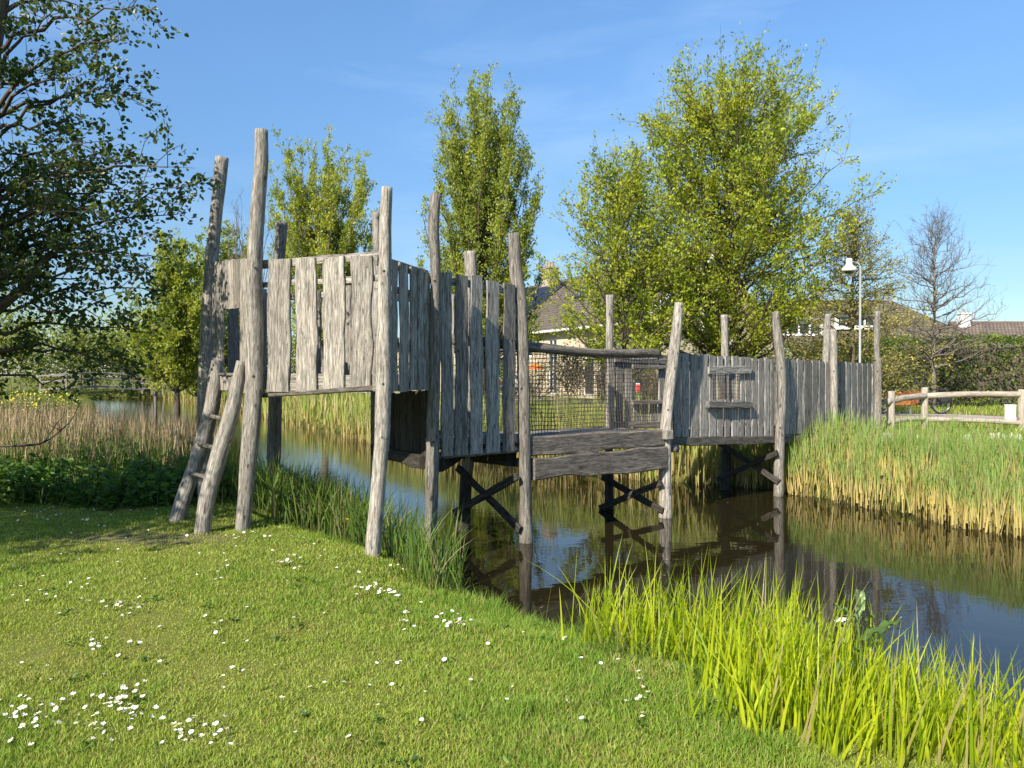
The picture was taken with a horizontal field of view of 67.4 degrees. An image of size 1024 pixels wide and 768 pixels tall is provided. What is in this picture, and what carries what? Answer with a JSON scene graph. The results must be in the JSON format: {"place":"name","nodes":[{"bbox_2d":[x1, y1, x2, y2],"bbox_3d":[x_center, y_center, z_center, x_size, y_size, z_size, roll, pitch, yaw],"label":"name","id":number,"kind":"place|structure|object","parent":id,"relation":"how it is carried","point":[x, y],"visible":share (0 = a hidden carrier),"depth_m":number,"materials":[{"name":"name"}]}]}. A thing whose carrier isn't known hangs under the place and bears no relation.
{"place":"outdoors","nodes":[
{"label":"outdoors","id":0,"kind":"place"},
{"bbox_2d":[0,281,34,357],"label":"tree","id":1,"kind":"object","parent":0,"point":[10,308],"visible":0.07,"depth_m":72.28,"materials":[{"name":"green plant"}]},
{"bbox_2d":[0,377,1023,767],"bbox_3d":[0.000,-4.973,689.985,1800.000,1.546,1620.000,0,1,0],"label":"ground","id":2,"kind":"structure","parent":0,"point":[88,397],"depth_m":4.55,"materials":[{"name":"green plant"}]},
{"bbox_2d":[0,295,69,392],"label":"tree","id":3,"kind":"object","parent":2,"relation":"on","point":[9,343],"visible":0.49,"depth_m":65.68,"materials":[{"name":"green plant"}]},
{"bbox_2d":[0,389,85,421],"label":"rape flowers","id":4,"kind":"object","parent":2,"relation":"on","point":[16,397],"visible":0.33,"depth_m":17.99,"materials":[{"name":"yellow plant"}]},
{"bbox_2d":[3,306,102,389],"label":"tree","id":5,"kind":"object","parent":2,"relation":"on","point":[53,339],"visible":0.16,"depth_m":73.67,"materials":[{"name":"green plant"}]},
{"bbox_2d":[20,315,122,390],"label":"tree","id":6,"kind":"object","parent":2,"relation":"on","point":[71,337],"visible":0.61,"depth_m":67.54,"materials":[{"name":"green plant"}]},
{"bbox_2d":[47,312,138,388],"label":"tree","id":7,"kind":"object","parent":2,"relation":"on","point":[97,355],"visible":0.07,"depth_m":77.59,"materials":[{"name":"green plant"}]},
{"bbox_2d":[39,372,150,393],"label":"footbridge","id":8,"kind":"object","parent":2,"relation":"on","point":[94,386],"visible":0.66,"depth_m":63.53,"materials":[{"name":"grey wood"}]},
{"bbox_2d":[46,281,155,388],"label":"tree","id":9,"kind":"object","parent":2,"relation":"on","point":[108,320],"visible":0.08,"depth_m":77.12,"materials":[{"name":"green plant"}]},
{"bbox_2d":[0,391,219,473],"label":"dry reed bed","id":10,"kind":"object","parent":2,"relation":"on","point":[45,418],"visible":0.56,"depth_m":12.34,"materials":[{"name":"beige plant"}]},
{"bbox_2d":[0,0,223,403],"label":"old tree","id":11,"kind":"object","parent":2,"relation":"on","point":[23,273],"visible":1,"depth_m":8.29,"materials":[{"name":"green plant"}]},
{"bbox_2d":[0,413,235,478],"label":"green reed shoots","id":12,"kind":"object","parent":2,"relation":"on","point":[81,440],"visible":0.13,"depth_m":11.57,"materials":[{"name":"green plant"}]},
{"bbox_2d":[0,419,240,510],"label":"rough grass","id":13,"kind":"structure","parent":2,"relation":"on","point":[114,461],"depth_m":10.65,"materials":[{"name":"green plant"}]},
{"bbox_2d":[0,401,80,446],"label":"dead branch","id":14,"kind":"object","parent":13,"relation":"on","point":[34,444],"visible":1,"depth_m":10.54,"materials":[{"name":"brown wood"}]},
{"bbox_2d":[91,309,151,390],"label":"tree","id":15,"kind":"object","parent":2,"relation":"on","point":[122,344],"visible":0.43,"depth_m":69.27,"materials":[{"name":"green plant"}]},
{"bbox_2d":[134,304,164,406],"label":"young tree","id":16,"kind":"object","parent":2,"relation":"on","point":[155,394],"visible":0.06,"depth_m":48.92,"materials":[{"name":"green plant"}]},
{"bbox_2d":[141,378,185,394],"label":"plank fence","id":17,"kind":"object","parent":2,"relation":"on","point":[152,385],"visible":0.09,"depth_m":65.00,"materials":[{"name":"grey wood"}]},
{"bbox_2d":[125,227,203,411],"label":"young tree","id":18,"kind":"object","parent":2,"relation":"on","point":[184,336],"visible":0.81,"depth_m":41.38,"materials":[{"name":"green plant"}]},
{"bbox_2d":[166,313,227,405],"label":"young tree","id":19,"kind":"object","parent":2,"relation":"on","point":[194,386],"visible":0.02,"depth_m":49.58,"materials":[{"name":"green plant"}]},
{"bbox_2d":[188,215,247,368],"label":"young tree","id":20,"kind":"object","parent":2,"relation":"on","point":[224,248],"visible":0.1,"depth_m":55.72,"materials":[{"name":"green plant"}]},
{"bbox_2d":[226,187,275,345],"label":"bare tree","id":21,"kind":"object","parent":2,"relation":"on","point":[240,243],"visible":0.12,"depth_m":45.55,"materials":[{"name":"brown plant"}]},
{"bbox_2d":[138,384,369,437],"bbox_3d":[-18.872,0.604,49.359,3.932,1.945,56.980,0,1,-32],"label":"distant reed belt","id":22,"kind":"object","parent":2,"relation":"on","point":[307,410],"visible":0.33,"depth_m":30.62,"materials":[{"name":"green plant"}]},
{"bbox_2d":[267,328,295,373],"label":"tree","id":23,"kind":"object","parent":2,"relation":"on","point":[292,362],"visible":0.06,"depth_m":79.46,"materials":[{"name":"green plant"}]},
{"bbox_2d":[291,320,321,372],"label":"tree","id":24,"kind":"object","parent":2,"relation":"on","point":[293,345],"visible":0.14,"depth_m":82.58,"materials":[{"name":"green plant"}]},
{"bbox_2d":[265,124,379,398],"bbox_3d":[-9.209,-5.860,37.769,5.744,13.283,5.730,0,1,-38],"label":"fan tree","id":25,"kind":"object","parent":2,"relation":"on","point":[328,225],"visible":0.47,"depth_m":36.92,"materials":[{"name":"green plant"}]},
{"bbox_2d":[220,442,478,595],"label":"tall grass","id":26,"kind":"structure","parent":2,"relation":"on","point":[325,505],"depth_m":8.29,"materials":[{"name":"green plant"}]},
{"bbox_2d":[12,508,717,744],"bbox_3d":[-2.131,1.612,6.491,3.521,0.309,8.756,0,1,-33],"label":"daisy scatter","id":27,"kind":"object","parent":2,"relation":"on","point":[231,743],"visible":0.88,"depth_m":4.26,"materials":[{"name":"white plant"}]},
{"bbox_2d":[26,536,917,767],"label":"lawn weeds","id":28,"kind":"object","parent":2,"relation":"on","point":[302,711],"visible":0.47,"depth_m":4.08,"materials":[{"name":"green plant"}]},
{"bbox_2d":[354,538,610,637],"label":"bank grass","id":29,"kind":"structure","parent":2,"relation":"on","point":[477,596],"depth_m":6.24,"materials":[{"name":"green plant"}]},
{"bbox_2d":[414,61,553,404],"bbox_3d":[-0.955,-5.835,29.848,5.460,13.450,4.972,0,1,-19],"label":"columnar tree","id":30,"kind":"object","parent":2,"relation":"on","point":[473,209],"visible":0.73,"depth_m":29.28,"materials":[{"name":"green plant"}]},
{"bbox_2d":[454,360,515,395],"bbox_3d":[-1.426,-0.636,40.051,3.812,3.153,3.619,0,1,41],"label":"garden shrub","id":31,"kind":"object","parent":2,"relation":"on","point":[501,372],"visible":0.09,"depth_m":39.70,"materials":[{"name":"green plant"}]},
{"bbox_2d":[169,128,881,558],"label":"wooden play bridge","id":32,"kind":"structure","parent":2,"relation":"on","point":[723,400],"depth_m":8.82,"materials":[{"name":"grey wood"}]},
{"bbox_2d":[515,355,564,399],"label":"garden shrub","id":33,"kind":"object","parent":2,"relation":"on","point":[541,380],"visible":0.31,"depth_m":40.34,"materials":[{"name":"green plant"}]},
{"bbox_2d":[340,387,750,486],"bbox_3d":[-0.761,0.905,19.237,2.692,1.946,15.143,0,1,-39],"label":"reed belt","id":34,"kind":"object","parent":2,"relation":"on","point":[360,416],"visible":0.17,"depth_m":16.01,"materials":[{"name":"green plant"}]},
{"bbox_2d":[532,342,597,401],"bbox_3d":[2.719,-0.604,36.505,2.606,3.184,3.430,1,1,44],"label":"garden shrub","id":35,"kind":"object","parent":2,"relation":"on","point":[585,375],"visible":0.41,"depth_m":36.37,"materials":[{"name":"green plant"}]},
{"bbox_2d":[397,248,791,399],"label":"brick house","id":36,"kind":"structure","parent":2,"relation":"on","point":[547,327],"depth_m":48.02,"materials":[{"name":"brown brick"}]},
{"bbox_2d":[549,339,556,393],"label":"window","id":37,"kind":"structure","parent":36,"relation":"in","point":[554,341],"depth_m":48.03,"materials":[{"name":"white paint"}]},
{"bbox_2d":[584,357,593,394],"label":"window","id":38,"kind":"structure","parent":36,"relation":"in","point":[590,377],"depth_m":44.27,"materials":[{"name":"white paint"}]},
{"bbox_2d":[576,365,615,398],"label":"garden shrub","id":39,"kind":"object","parent":2,"relation":"on","point":[600,385],"visible":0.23,"depth_m":40.95,"materials":[{"name":"green plant"}]},
{"bbox_2d":[526,129,716,397],"bbox_3d":[3.429,-3.177,22.638,5.405,8.277,5.613,0,1,34],"label":"broadleaf tree","id":40,"kind":"object","parent":2,"relation":"on","point":[624,186],"visible":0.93,"depth_m":21.84,"materials":[{"name":"green plant"}]},
{"bbox_2d":[633,369,657,399],"bbox_3d":[7.480,-0.363,38.022,4.563,2.728,2.229,0,1,14],"label":"garden shrub","id":41,"kind":"object","parent":2,"relation":"on","point":[649,384],"visible":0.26,"depth_m":37.97,"materials":[{"name":"green plant"}]},
{"bbox_2d":[527,538,802,665],"bbox_3d":[0.803,1.349,4.715,1.797,1.006,1.013,0,1,39],"label":"iris clump","id":42,"kind":"object","parent":2,"relation":"on","point":[648,623],"visible":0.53,"depth_m":4.58,"materials":[{"name":"green plant"}]},
{"bbox_2d":[342,401,1023,453],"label":"meadow grass","id":43,"kind":"structure","parent":2,"relation":"on","point":[983,409],"depth_m":24.64,"materials":[{"name":"green plant"}]},
{"bbox_2d":[587,19,902,360],"bbox_3d":[7.246,-5.260,24.756,9.437,12.487,10.421,0,1,0],"label":"broadleaf tree","id":44,"kind":"object","parent":2,"relation":"on","point":[750,204],"visible":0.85,"depth_m":23.61,"materials":[{"name":"green plant"}]},
{"bbox_2d":[664,558,919,755],"bbox_3d":[1.323,1.327,3.864,1.140,0.986,1.595,0,1,0],"label":"iris clump","id":45,"kind":"object","parent":2,"relation":"on","point":[768,659],"visible":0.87,"depth_m":3.53,"materials":[{"name":"green plant"}]},
{"bbox_2d":[562,613,1022,744],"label":"bank sedge","id":46,"kind":"object","parent":2,"relation":"on","point":[625,642],"visible":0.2,"depth_m":4.37,"materials":[{"name":"green plant"}]},
{"bbox_2d":[729,327,893,406],"bbox_3d":[10.274,-0.429,27.689,6.694,3.346,3.163,0,1,0],"label":"mossy bush","id":47,"kind":"object","parent":2,"relation":"on","point":[800,358],"visible":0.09,"depth_m":27.55,"materials":[{"name":"green plant"}]},
{"bbox_2d":[841,258,861,362],"bbox_3d":[9.704,-1.241,21.957,0.405,4.707,0.542,-1,1,-63],"label":"street lamp","id":48,"kind":"object","parent":2,"relation":"on","point":[849,267],"visible":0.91,"depth_m":21.95,"materials":[{"name":"metal"}]},
{"bbox_2d":[763,327,953,408],"bbox_3d":[13.141,-0.805,30.033,7.333,3.800,4.083,0,1,0],"label":"mossy bush","id":49,"kind":"object","parent":2,"relation":"on","point":[862,347],"visible":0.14,"depth_m":29.54,"materials":[{"name":"green plant"}]},
{"bbox_2d":[828,589,901,712],"bbox_3d":[1.621,1.250,3.545,0.316,0.591,0.297,0,1,28],"label":"dock plant","id":50,"kind":"object","parent":2,"relation":"on","point":[880,628],"visible":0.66,"depth_m":3.57,"materials":[{"name":"green plant"}]},
{"bbox_2d":[716,403,1023,538],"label":"tall reed bed","id":51,"kind":"object","parent":2,"relation":"on","point":[954,472],"visible":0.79,"depth_m":11.21,"materials":[{"name":"green plant"}]},
{"bbox_2d":[784,193,959,408],"bbox_3d":[10.468,-2.364,23.259,4.802,6.902,5.418,0,1,0],"label":"larch tree","id":52,"kind":"object","parent":2,"relation":"on","point":[851,312],"visible":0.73,"depth_m":23.05,"materials":[{"name":"green plant"}]},
{"bbox_2d":[765,300,996,360],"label":"mossy roof house","id":53,"kind":"structure","parent":2,"relation":"on","point":[836,326],"depth_m":54.01,"materials":[{"name":"tile"}]},
{"bbox_2d":[769,593,1023,767],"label":"iris clump","id":54,"kind":"object","parent":2,"relation":"on","point":[908,712],"visible":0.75,"depth_m":3.24,"materials":[{"name":"green plant"}]},
{"bbox_2d":[845,332,1023,403],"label":"clipped hedge","id":55,"kind":"object","parent":2,"relation":"on","point":[994,368],"visible":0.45,"depth_m":33.45,"materials":[{"name":"green plant"}]},
{"bbox_2d":[861,198,1008,408],"bbox_3d":[16.731,-3.171,29.931,4.947,8.318,5.755,1,1,43],"label":"bare tree","id":56,"kind":"object","parent":2,"relation":"on","point":[935,306],"visible":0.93,"depth_m":29.82,"materials":[{"name":"brown plant"}]},
{"bbox_2d":[883,387,1023,430],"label":"rail fence","id":57,"kind":"object","parent":2,"relation":"on","point":[891,399],"visible":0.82,"depth_m":17.00,"materials":[{"name":"brown wood"}]},
{"bbox_2d":[889,632,1023,767],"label":"iris clump","id":58,"kind":"object","parent":2,"relation":"on","point":[1011,740],"visible":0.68,"depth_m":3.18,"materials":[{"name":"green plant"}]},
{"bbox_2d":[948,309,1023,347],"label":"tiled roof house","id":59,"kind":"structure","parent":2,"relation":"on","point":[1008,328],"depth_m":63.55,"materials":[{"name":"tile"}]},
{"bbox_2d":[1004,405,1016,419],"bbox_3d":[13.308,0.814,20.509,0.205,0.525,0.205,0,1,-6],"label":"marker post","id":60,"kind":"object","parent":2,"relation":"on","point":[1010,411],"visible":0.79,"depth_m":20.42,"materials":[{"name":"white paint"}]},
{"bbox_2d":[0,0,1023,376],"label":"sky","id":61,"kind":"structure","parent":0,"point":[933,90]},
{"bbox_2d":[94,397,1023,729],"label":"water","id":62,"kind":"structure","parent":0,"point":[970,581],"depth_m":8.55,"materials":[{"name":"black liquid"}]},
{"bbox_2d":[395,392,1016,419],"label":"road","id":63,"kind":"structure","parent":0,"point":[950,415],"depth_m":23.80,"materials":[{"name":"grey asphalt"}]},
{"bbox_2d":[499,373,517,394],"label":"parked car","id":64,"kind":"object","parent":63,"relation":"on","point":[515,386],"visible":0.04,"depth_m":43.34,"materials":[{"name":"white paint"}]},
{"bbox_2d":[529,361,543,398],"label":"garden parasol","id":65,"kind":"object","parent":63,"relation":"on","point":[536,372],"visible":0.23,"depth_m":41.83,"materials":[{"name":"orange fabric"}]},
{"bbox_2d":[635,383,640,398],"bbox_3d":[5.418,0.431,33.006,0.200,0.962,0.160,0,1,-17],"label":"letter box","id":66,"kind":"object","parent":63,"relation":"on","point":[639,387],"visible":0.61,"depth_m":32.94,"materials":[{"name":"red plastic"}]},
{"bbox_2d":[882,378,951,413],"bbox_3d":[12.926,0.387,24.805,2.543,1.170,0.623,0,1,0],"label":"cargo bike","id":67,"kind":"object","parent":63,"relation":"on","point":[941,401],"visible":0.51,"depth_m":24.70,"materials":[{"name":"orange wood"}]}
]}

